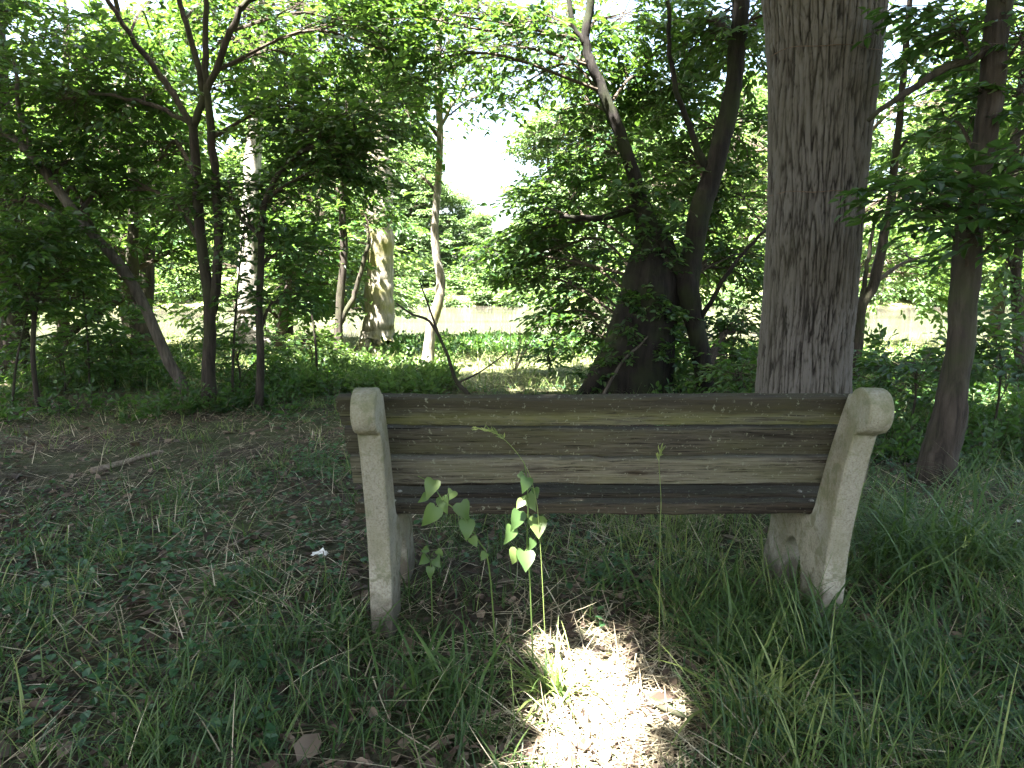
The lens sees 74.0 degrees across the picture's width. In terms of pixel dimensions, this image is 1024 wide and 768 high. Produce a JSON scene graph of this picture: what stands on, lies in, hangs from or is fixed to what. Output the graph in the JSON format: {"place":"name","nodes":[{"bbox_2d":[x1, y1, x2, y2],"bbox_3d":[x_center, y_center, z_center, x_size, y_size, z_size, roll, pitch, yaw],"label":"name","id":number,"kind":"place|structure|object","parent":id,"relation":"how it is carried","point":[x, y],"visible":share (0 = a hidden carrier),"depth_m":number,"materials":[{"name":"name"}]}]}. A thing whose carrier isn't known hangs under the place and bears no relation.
{"place":"outdoors","nodes":[
{"label":"outdoors","id":0,"kind":"place"},
{"bbox_2d":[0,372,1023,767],"bbox_3d":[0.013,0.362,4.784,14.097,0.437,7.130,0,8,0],"label":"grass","id":1,"kind":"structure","parent":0,"point":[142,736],"depth_m":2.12,"materials":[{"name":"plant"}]},
{"bbox_2d":[0,265,1023,767],"bbox_3d":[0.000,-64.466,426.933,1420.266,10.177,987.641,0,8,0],"label":"ground","id":2,"kind":"structure","parent":0,"point":[66,457],"depth_m":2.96,"materials":[{"name":"plant"}]},
{"bbox_2d":[0,268,68,405],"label":"sapling","id":3,"kind":"object","parent":2,"relation":"on","point":[14,303],"visible":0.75,"depth_m":6.52,"materials":[{"name":"green plant"}]},
{"bbox_2d":[0,2,140,381],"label":"tree","id":4,"kind":"object","parent":2,"relation":"on","point":[10,319],"visible":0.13,"depth_m":8.80,"materials":[{"name":"green plant"}]},
{"bbox_2d":[0,191,152,406],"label":"tree","id":5,"kind":"object","parent":2,"relation":"on","point":[31,254],"visible":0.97,"depth_m":6.44,"materials":[{"name":"green plant"}]},
{"bbox_2d":[0,314,154,397],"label":"shrub","id":6,"kind":"object","parent":2,"relation":"on","point":[62,354],"visible":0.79,"depth_m":7.29,"materials":[{"name":"green plant"}]},
{"bbox_2d":[8,0,157,350],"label":"tree","id":7,"kind":"object","parent":2,"relation":"on","point":[58,2],"visible":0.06,"depth_m":10.76,"materials":[{"name":"green plant"}]},
{"bbox_2d":[42,267,126,396],"bbox_3d":[-4.508,-0.546,7.264,0.693,1.639,0.868,8,11,43],"label":"sapling","id":8,"kind":"object","parent":2,"relation":"on","point":[68,297],"visible":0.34,"depth_m":7.23,"materials":[{"name":"green plant"}]},
{"bbox_2d":[0,0,191,399],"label":"tree","id":9,"kind":"object","parent":2,"relation":"on","point":[22,139],"visible":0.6,"depth_m":6.94,"materials":[{"name":"green plant"}]},
{"bbox_2d":[28,297,182,387],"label":"shrub","id":10,"kind":"object","parent":2,"relation":"on","point":[133,348],"visible":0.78,"depth_m":7.70,"materials":[{"name":"green plant"}]},
{"bbox_2d":[11,4,210,338],"bbox_3d":[-8.842,-4.314,13.747,6.225,7.459,5.790,0,8,0],"label":"tree","id":11,"kind":"object","parent":2,"relation":"on","point":[120,238],"visible":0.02,"depth_m":14.11,"materials":[{"name":"green plant"}]},
{"bbox_2d":[90,450,162,473],"bbox_3d":[-2.613,0.525,4.634,0.042,0.054,0.503,4,9,27],"label":"fallen stick","id":12,"kind":"object","parent":2,"relation":"on","point":[114,464],"visible":0.9,"depth_m":4.57,"materials":[{"name":"brown wood"}]},
{"bbox_2d":[13,0,246,362],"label":"tree","id":13,"kind":"object","parent":2,"relation":"on","point":[137,229],"visible":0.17,"depth_m":10.16,"materials":[{"name":"green plant"}]},
{"bbox_2d":[14,70,246,358],"bbox_3d":[-6.406,-2.952,11.355,4.683,5.274,6.290,8,11,42],"label":"tree","id":14,"kind":"object","parent":2,"relation":"on","point":[149,274],"visible":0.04,"depth_m":11.94,"materials":[{"name":"green plant"}]},
{"bbox_2d":[121,148,226,284],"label":"tree","id":15,"kind":"object","parent":2,"relation":"on","point":[164,264],"visible":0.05,"depth_m":64.51,"materials":[{"name":"green plant"}]},
{"bbox_2d":[0,334,362,425],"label":"undergrowth","id":16,"kind":"object","parent":2,"relation":"on","point":[282,386],"visible":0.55,"depth_m":7.19,"materials":[{"name":"green plant"}]},
{"bbox_2d":[158,264,211,302],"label":"bush","id":17,"kind":"object","parent":2,"relation":"on","point":[185,294],"visible":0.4,"depth_m":58.42,"materials":[{"name":"green plant"}]},
{"bbox_2d":[0,0,465,401],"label":"tree","id":18,"kind":"object","parent":2,"relation":"on","point":[110,48],"visible":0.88,"depth_m":6.78,"materials":[{"name":"green plant"}]},
{"bbox_2d":[201,145,265,281],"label":"tree","id":19,"kind":"object","parent":2,"relation":"on","point":[237,166],"visible":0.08,"depth_m":65.98,"materials":[{"name":"green plant"}]},
{"bbox_2d":[189,212,278,402],"bbox_3d":[-2.667,-0.704,6.976,0.655,2.084,0.943,6,10,37],"label":"sapling","id":20,"kind":"object","parent":2,"relation":"on","point":[243,231],"visible":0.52,"depth_m":6.93,"materials":[{"name":"green plant"}]},
{"bbox_2d":[182,308,302,393],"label":"shrub","id":21,"kind":"object","parent":2,"relation":"on","point":[244,346],"visible":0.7,"depth_m":7.69,"materials":[{"name":"green plant"}]},
{"bbox_2d":[182,557,319,617],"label":"grass tussock","id":22,"kind":"object","parent":2,"relation":"on","point":[246,583],"depth_m":2.62,"materials":[{"name":"plant"}]},
{"bbox_2d":[137,0,368,351],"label":"tree","id":23,"kind":"object","parent":2,"relation":"on","point":[252,162],"visible":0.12,"depth_m":12.09,"materials":[{"name":"green plant"}]},
{"bbox_2d":[206,116,328,279],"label":"tree","id":24,"kind":"object","parent":2,"relation":"on","point":[264,159],"visible":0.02,"depth_m":61.44,"materials":[{"name":"green plant"}]},
{"bbox_2d":[128,44,450,407],"bbox_3d":[-2.101,-1.480,6.606,3.102,3.720,2.265,0,8,0],"label":"tree","id":25,"kind":"object","parent":2,"relation":"on","point":[341,160],"visible":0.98,"depth_m":6.45,"materials":[{"name":"green plant"}]},
{"bbox_2d":[254,248,337,370],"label":"sapling","id":26,"kind":"object","parent":2,"relation":"on","point":[305,271],"visible":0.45,"depth_m":7.87,"materials":[{"name":"green plant"}]},
{"bbox_2d":[153,149,451,344],"bbox_3d":[-4.842,-2.714,15.094,6.916,4.991,6.113,3,9,20],"label":"tree","id":27,"kind":"object","parent":2,"relation":"on","point":[361,299],"visible":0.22,"depth_m":14.43,"materials":[{"name":"green plant"}]},
{"bbox_2d":[254,323,369,367],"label":"shrub","id":28,"kind":"object","parent":2,"relation":"on","point":[324,342],"visible":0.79,"depth_m":9.14,"materials":[{"name":"green plant"}]},
{"bbox_2d":[251,116,385,352],"bbox_3d":[-3.385,-2.626,11.906,2.508,4.453,2.607,0,8,0],"label":"tree","id":29,"kind":"object","parent":2,"relation":"on","point":[326,275],"visible":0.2,"depth_m":11.77,"materials":[{"name":"green plant"}]},
{"bbox_2d":[234,1,415,349],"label":"tree","id":30,"kind":"object","parent":2,"relation":"on","point":[353,219],"visible":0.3,"depth_m":10.23,"materials":[{"name":"green plant"}]},
{"bbox_2d":[247,577,424,684],"bbox_3d":[-0.614,0.826,2.362,0.630,0.200,0.576,0,8,0],"label":"grass tussock","id":31,"kind":"object","parent":2,"relation":"on","point":[343,629],"depth_m":2.34,"materials":[{"name":"plant"}]},
{"bbox_2d":[307,83,422,281],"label":"tree","id":32,"kind":"object","parent":2,"relation":"on","point":[362,235],"visible":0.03,"depth_m":62.17,"materials":[{"name":"green plant"}]},
{"bbox_2d":[247,0,486,351],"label":"tree","id":33,"kind":"object","parent":2,"relation":"on","point":[378,321],"visible":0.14,"depth_m":12.64,"materials":[{"name":"green plant"}]},
{"bbox_2d":[284,343,469,397],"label":"undergrowth","id":34,"kind":"object","parent":2,"relation":"on","point":[377,377],"visible":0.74,"depth_m":7.80,"materials":[{"name":"green plant"}]},
{"bbox_2d":[331,69,455,271],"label":"tree","id":35,"kind":"object","parent":2,"relation":"on","point":[397,142],"visible":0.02,"depth_m":76.17,"materials":[{"name":"green plant"}]},
{"bbox_2d":[364,138,449,276],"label":"tree","id":36,"kind":"object","parent":2,"relation":"on","point":[421,160],"visible":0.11,"depth_m":65.72,"materials":[{"name":"green plant"}]},
{"bbox_2d":[393,269,421,296],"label":"bush","id":37,"kind":"object","parent":2,"relation":"on","point":[402,280],"visible":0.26,"depth_m":59.40,"materials":[{"name":"green plant"}]},
{"bbox_2d":[361,163,456,278],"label":"tree","id":38,"kind":"object","parent":2,"relation":"on","point":[411,210],"visible":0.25,"depth_m":62.93,"materials":[{"name":"green plant"}]},
{"bbox_2d":[393,278,430,306],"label":"bush","id":39,"kind":"object","parent":2,"relation":"on","point":[416,297],"visible":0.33,"depth_m":56.38,"materials":[{"name":"green plant"}]},
{"bbox_2d":[419,545,442,634],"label":"vine plant","id":40,"kind":"object","parent":2,"relation":"on","point":[430,570],"visible":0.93,"depth_m":2.40,"materials":[{"name":"green plant"}]},
{"bbox_2d":[310,0,553,363],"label":"tree","id":41,"kind":"object","parent":2,"relation":"on","point":[429,339],"visible":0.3,"depth_m":9.49,"materials":[{"name":"green plant"}]},
{"bbox_2d":[397,172,469,281],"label":"tree","id":42,"kind":"object","parent":2,"relation":"on","point":[429,192],"visible":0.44,"depth_m":62.37,"materials":[{"name":"green plant"}]},
{"bbox_2d":[424,282,456,305],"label":"bush","id":43,"kind":"object","parent":2,"relation":"on","point":[431,296],"visible":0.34,"depth_m":57.06,"materials":[{"name":"green plant"}]},
{"bbox_2d":[396,280,507,393],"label":"bare branch","id":44,"kind":"object","parent":2,"relation":"on","point":[454,377],"visible":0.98,"depth_m":6.61,"materials":[{"name":"brown plant"}]},
{"bbox_2d":[340,607,568,756],"bbox_3d":[-0.203,0.848,2.056,0.647,0.250,0.648,-2,9,-14],"label":"grass tussock","id":45,"kind":"object","parent":2,"relation":"on","point":[427,669],"depth_m":2.06,"materials":[{"name":"plant"}]},
{"bbox_2d":[418,476,497,665],"bbox_3d":[-0.162,0.622,2.104,0.250,0.679,0.129,-1,8,-7],"label":"vine plant","id":46,"kind":"object","parent":2,"relation":"on","point":[433,513],"visible":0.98,"depth_m":2.07,"materials":[{"name":"green plant"}]},
{"bbox_2d":[443,289,475,306],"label":"bush","id":47,"kind":"object","parent":2,"relation":"on","point":[454,302],"visible":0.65,"depth_m":55.56,"materials":[{"name":"green plant"}]},
{"bbox_2d":[430,184,493,278],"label":"tree","id":48,"kind":"object","parent":2,"relation":"on","point":[461,213],"visible":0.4,"depth_m":64.46,"materials":[{"name":"green plant"}]},
{"bbox_2d":[445,265,486,294],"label":"bush","id":49,"kind":"object","parent":2,"relation":"on","point":[455,283],"visible":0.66,"depth_m":60.41,"materials":[{"name":"green plant"}]},
{"bbox_2d":[455,209,500,276],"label":"tree","id":50,"kind":"object","parent":2,"relation":"on","point":[480,234],"visible":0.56,"depth_m":62.61,"materials":[{"name":"green plant"}]},
{"bbox_2d":[461,283,497,305],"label":"bush","id":51,"kind":"object","parent":2,"relation":"on","point":[482,298],"visible":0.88,"depth_m":57.89,"materials":[{"name":"green plant"}]},
{"bbox_2d":[374,327,598,357],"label":"undergrowth","id":52,"kind":"object","parent":2,"relation":"on","point":[454,345],"visible":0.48,"depth_m":12.58,"materials":[{"name":"green plant"}]},
{"bbox_2d":[474,258,513,287],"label":"bush","id":53,"kind":"object","parent":2,"relation":"on","point":[481,273],"visible":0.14,"depth_m":61.43,"materials":[{"name":"green plant"}]},
{"bbox_2d":[0,328,1012,393],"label":"meadow grass","id":54,"kind":"structure","parent":2,"relation":"on","point":[514,365],"depth_m":9.63,"materials":[{"name":"plant"}]},
{"bbox_2d":[472,424,546,659],"bbox_3d":[-0.005,0.531,2.079,0.235,0.836,0.040,0,8,0],"label":"grass stalk","id":55,"kind":"object","parent":2,"relation":"on","point":[489,430],"depth_m":2.04,"materials":[{"name":"plant"}]},
{"bbox_2d":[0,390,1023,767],"bbox_3d":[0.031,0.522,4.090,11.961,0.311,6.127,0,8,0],"label":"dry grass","id":56,"kind":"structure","parent":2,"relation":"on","point":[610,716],"depth_m":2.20,"materials":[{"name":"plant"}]},
{"bbox_2d":[0,381,1023,761],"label":"ground cover","id":57,"kind":"object","parent":2,"relation":"on","point":[100,609],"visible":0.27,"depth_m":2.66,"materials":[{"name":"green plant"}]},
{"bbox_2d":[300,0,725,394],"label":"tree","id":58,"kind":"object","parent":2,"relation":"on","point":[646,305],"visible":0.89,"depth_m":7.29,"materials":[{"name":"green plant"}]},
{"bbox_2d":[486,271,556,306],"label":"bush","id":59,"kind":"object","parent":2,"relation":"on","point":[498,296],"visible":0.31,"depth_m":55.92,"materials":[{"name":"green plant"}]},
{"bbox_2d":[501,314,544,370],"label":"dry shrub","id":60,"kind":"object","parent":2,"relation":"on","point":[517,360],"visible":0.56,"depth_m":9.58,"materials":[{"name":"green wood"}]},
{"bbox_2d":[503,462,546,666],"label":"vine plant","id":61,"kind":"object","parent":2,"relation":"on","point":[526,558],"visible":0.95,"depth_m":2.06,"materials":[{"name":"green plant"}]},
{"bbox_2d":[505,328,581,378],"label":"shrub","id":62,"kind":"object","parent":2,"relation":"on","point":[549,361],"visible":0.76,"depth_m":9.17,"materials":[{"name":"green plant"}]},
{"bbox_2d":[495,103,603,274],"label":"tree","id":63,"kind":"object","parent":2,"relation":"on","point":[530,144],"visible":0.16,"depth_m":64.30,"materials":[{"name":"green plant"}]},
{"bbox_2d":[520,175,582,270],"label":"tree","id":64,"kind":"object","parent":2,"relation":"on","point":[535,205],"visible":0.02,"depth_m":64.52,"materials":[{"name":"green plant"}]},
{"bbox_2d":[475,616,628,734],"bbox_3d":[0.145,0.851,2.043,0.500,0.205,0.459,-7,11,-40],"label":"grass tussock","id":65,"kind":"object","parent":2,"relation":"on","point":[560,685],"depth_m":2.06,"materials":[{"name":"plant"}]},
{"bbox_2d":[560,593,633,604],"bbox_3d":[0.337,0.831,2.620,0.307,0.027,0.021,1,8,10],"label":"fallen stick","id":66,"kind":"object","parent":2,"relation":"on","point":[562,595],"visible":0.77,"depth_m":2.62,"materials":[{"name":"wood"}]},
{"bbox_2d":[542,537,658,605],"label":"grass tussock","id":67,"kind":"object","parent":2,"relation":"on","point":[607,571],"depth_m":2.77,"materials":[{"name":"plant"}]},
{"bbox_2d":[546,100,661,276],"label":"tree","id":68,"kind":"object","parent":2,"relation":"on","point":[612,159],"visible":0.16,"depth_m":62.23,"materials":[{"name":"green plant"}]},
{"bbox_2d":[335,387,894,640],"bbox_3d":[0.344,0.460,2.610,1.901,1.000,0.789,0,8,0],"label":"park bench","id":69,"kind":"object","parent":2,"relation":"on","point":[799,474],"visible":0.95,"depth_m":2.42,"materials":[{"name":"wood"}]},
{"bbox_2d":[602,336,647,393],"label":"bare branch","id":70,"kind":"object","parent":2,"relation":"on","point":[616,371],"visible":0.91,"depth_m":6.94,"materials":[{"name":"brown plant"}]},
{"bbox_2d":[585,94,691,255],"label":"tree","id":71,"kind":"object","parent":2,"relation":"on","point":[654,137],"visible":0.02,"depth_m":73.12,"materials":[{"name":"green plant"}]},
{"bbox_2d":[610,130,692,253],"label":"tree","id":72,"kind":"object","parent":2,"relation":"on","point":[651,179],"visible":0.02,"depth_m":64.31,"materials":[{"name":"green plant"}]},
{"bbox_2d":[656,443,665,666],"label":"grass stalk","id":73,"kind":"object","parent":2,"relation":"on","point":[660,452],"depth_m":2.12,"materials":[{"name":"plant"}]},
{"bbox_2d":[586,0,767,392],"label":"tree","id":74,"kind":"object","parent":2,"relation":"on","point":[739,31],"visible":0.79,"depth_m":7.44,"materials":[{"name":"green plant"}]},
{"bbox_2d":[609,546,750,637],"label":"grass tussock","id":75,"kind":"object","parent":2,"relation":"on","point":[653,572],"depth_m":2.64,"materials":[{"name":"plant"}]},
{"bbox_2d":[639,697,734,724],"bbox_3d":[0.496,0.932,1.927,0.271,0.021,0.048,3,9,18],"label":"fallen stick","id":76,"kind":"object","parent":2,"relation":"on","point":[661,707],"visible":0.56,"depth_m":1.93,"materials":[{"name":"wood"}]},
{"bbox_2d":[500,81,876,342],"bbox_3d":[3.692,-3.486,14.006,6.355,5.643,6.313,-5,10,-33],"label":"tree","id":77,"kind":"object","parent":2,"relation":"on","point":[675,242],"visible":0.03,"depth_m":13.86,"materials":[{"name":"green plant"}]},
{"bbox_2d":[677,338,757,393],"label":"shrub","id":78,"kind":"object","parent":2,"relation":"on","point":[739,369],"visible":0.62,"depth_m":6.20,"materials":[{"name":"green plant"}]},
{"bbox_2d":[679,121,767,284],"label":"tree","id":79,"kind":"object","parent":2,"relation":"on","point":[764,132],"visible":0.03,"depth_m":61.90,"materials":[{"name":"green plant"}]},
{"bbox_2d":[685,70,767,280],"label":"tree","id":80,"kind":"object","parent":2,"relation":"on","point":[758,89],"visible":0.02,"depth_m":71.74,"materials":[{"name":"green plant"}]},
{"bbox_2d":[709,279,752,305],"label":"bush","id":81,"kind":"object","parent":2,"relation":"on","point":[740,301],"visible":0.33,"depth_m":57.30,"materials":[{"name":"green plant"}]},
{"bbox_2d":[713,92,767,272],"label":"tree","id":82,"kind":"object","parent":2,"relation":"on","point":[763,97],"visible":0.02,"depth_m":63.57,"materials":[{"name":"green plant"}]},
{"bbox_2d":[650,341,866,393],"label":"undergrowth","id":83,"kind":"object","parent":2,"relation":"on","point":[697,388],"visible":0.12,"depth_m":7.14,"materials":[{"name":"green plant"}]},
{"bbox_2d":[652,567,870,695],"bbox_3d":[0.769,0.790,2.243,0.719,0.238,0.784,0,8,0],"label":"grass tussock","id":84,"kind":"object","parent":2,"relation":"on","point":[728,643],"depth_m":2.21,"materials":[{"name":"plant"}]},
{"bbox_2d":[656,618,903,767],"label":"grass tussock","id":85,"kind":"object","parent":2,"relation":"on","point":[782,700],"depth_m":1.89,"materials":[{"name":"plant"}]},
{"bbox_2d":[679,556,942,690],"bbox_3d":[0.966,0.783,2.287,0.786,0.271,0.749,0,8,0],"label":"grass tussock","id":86,"kind":"object","parent":2,"relation":"on","point":[827,613],"depth_m":2.33,"materials":[{"name":"plant"}]},
{"bbox_2d":[755,0,888,424],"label":"tree","id":87,"kind":"object","parent":2,"relation":"on","point":[822,79],"visible":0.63,"depth_m":4.71,"materials":[{"name":"brown plant"}]},
{"bbox_2d":[755,94,893,280],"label":"tree","id":88,"kind":"object","parent":2,"relation":"on","point":[881,144],"visible":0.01,"depth_m":62.92,"materials":[{"name":"green plant"}]},
{"bbox_2d":[677,28,1023,340],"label":"tree","id":89,"kind":"object","parent":2,"relation":"on","point":[938,293],"visible":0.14,"depth_m":12.46,"materials":[{"name":"green plant"}]},
{"bbox_2d":[858,278,899,303],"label":"bush","id":90,"kind":"object","parent":2,"relation":"on","point":[879,293],"visible":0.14,"depth_m":56.88,"materials":[{"name":"green plant"}]},
{"bbox_2d":[743,565,1023,718],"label":"grass tussock","id":91,"kind":"object","parent":2,"relation":"on","point":[886,650],"depth_m":2.21,"materials":[{"name":"plant"}]},
{"bbox_2d":[753,442,1023,627],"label":"grass tussock","id":92,"kind":"object","parent":2,"relation":"on","point":[923,539],"depth_m":2.80,"materials":[{"name":"plant"}]},
{"bbox_2d":[863,127,943,279],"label":"tree","id":93,"kind":"object","parent":2,"relation":"on","point":[915,165],"visible":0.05,"depth_m":63.17,"materials":[{"name":"green plant"}]},
{"bbox_2d":[879,268,929,301],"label":"bush","id":94,"kind":"object","parent":2,"relation":"on","point":[901,290],"visible":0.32,"depth_m":57.88,"materials":[{"name":"green plant"}]},
{"bbox_2d":[852,322,976,417],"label":"shrub","id":95,"kind":"object","parent":2,"relation":"on","point":[877,341],"visible":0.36,"depth_m":6.64,"materials":[{"name":"green plant"}]},
{"bbox_2d":[856,520,990,633],"bbox_3d":[1.389,0.681,2.323,0.455,0.447,0.021,0,8,0],"label":"grass stalk","id":96,"kind":"object","parent":2,"relation":"on","point":[963,545],"depth_m":2.31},
{"bbox_2d":[828,0,1023,488],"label":"tree","id":97,"kind":"object","parent":2,"relation":"on","point":[986,91],"visible":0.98,"depth_m":3.86,"materials":[{"name":"green plant"}]},
{"bbox_2d":[852,337,1002,426],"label":"shrub","id":98,"kind":"object","parent":2,"relation":"on","point":[888,369],"visible":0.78,"depth_m":5.57,"materials":[{"name":"green plant"}]},
{"bbox_2d":[852,0,1023,381],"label":"tree","id":99,"kind":"object","parent":2,"relation":"on","point":[877,277],"visible":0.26,"depth_m":8.04,"materials":[{"name":"green plant"}]},
{"bbox_2d":[852,338,1023,471],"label":"undergrowth","id":100,"kind":"object","parent":2,"relation":"on","point":[1010,422],"visible":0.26,"depth_m":5.11,"materials":[{"name":"green plant"}]},
{"bbox_2d":[852,430,1023,604],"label":"grass tussock","id":101,"kind":"object","parent":2,"relation":"on","point":[976,514],"depth_m":2.99,"materials":[{"name":"plant"}]},
{"bbox_2d":[867,0,1023,342],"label":"tree","id":102,"kind":"object","parent":2,"relation":"on","point":[970,5],"visible":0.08,"depth_m":15.16,"materials":[{"name":"green plant"}]},
{"bbox_2d":[883,0,1023,314],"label":"tree","id":103,"kind":"object","parent":2,"relation":"on","point":[940,93],"visible":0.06,"depth_m":15.18,"materials":[{"name":"green plant"}]},
{"bbox_2d":[912,21,1023,392],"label":"tree","id":104,"kind":"object","parent":2,"relation":"on","point":[1013,275],"visible":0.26,"depth_m":7.26,"materials":[{"name":"green plant"}]},
{"bbox_2d":[919,282,1023,424],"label":"shrub","id":105,"kind":"object","parent":2,"relation":"on","point":[998,355],"visible":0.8,"depth_m":5.26,"materials":[{"name":"green plant"}]},
{"bbox_2d":[6,0,1023,261],"label":"sky","id":106,"kind":"structure","parent":0,"point":[472,163],"materials":[{"name":"white"}]},
{"bbox_2d":[28,306,1011,341],"bbox_3d":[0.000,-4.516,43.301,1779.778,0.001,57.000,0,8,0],"label":"water","id":107,"kind":"structure","parent":0,"point":[481,319],"depth_m":33.32,"materials":[{"name":"liquid"}]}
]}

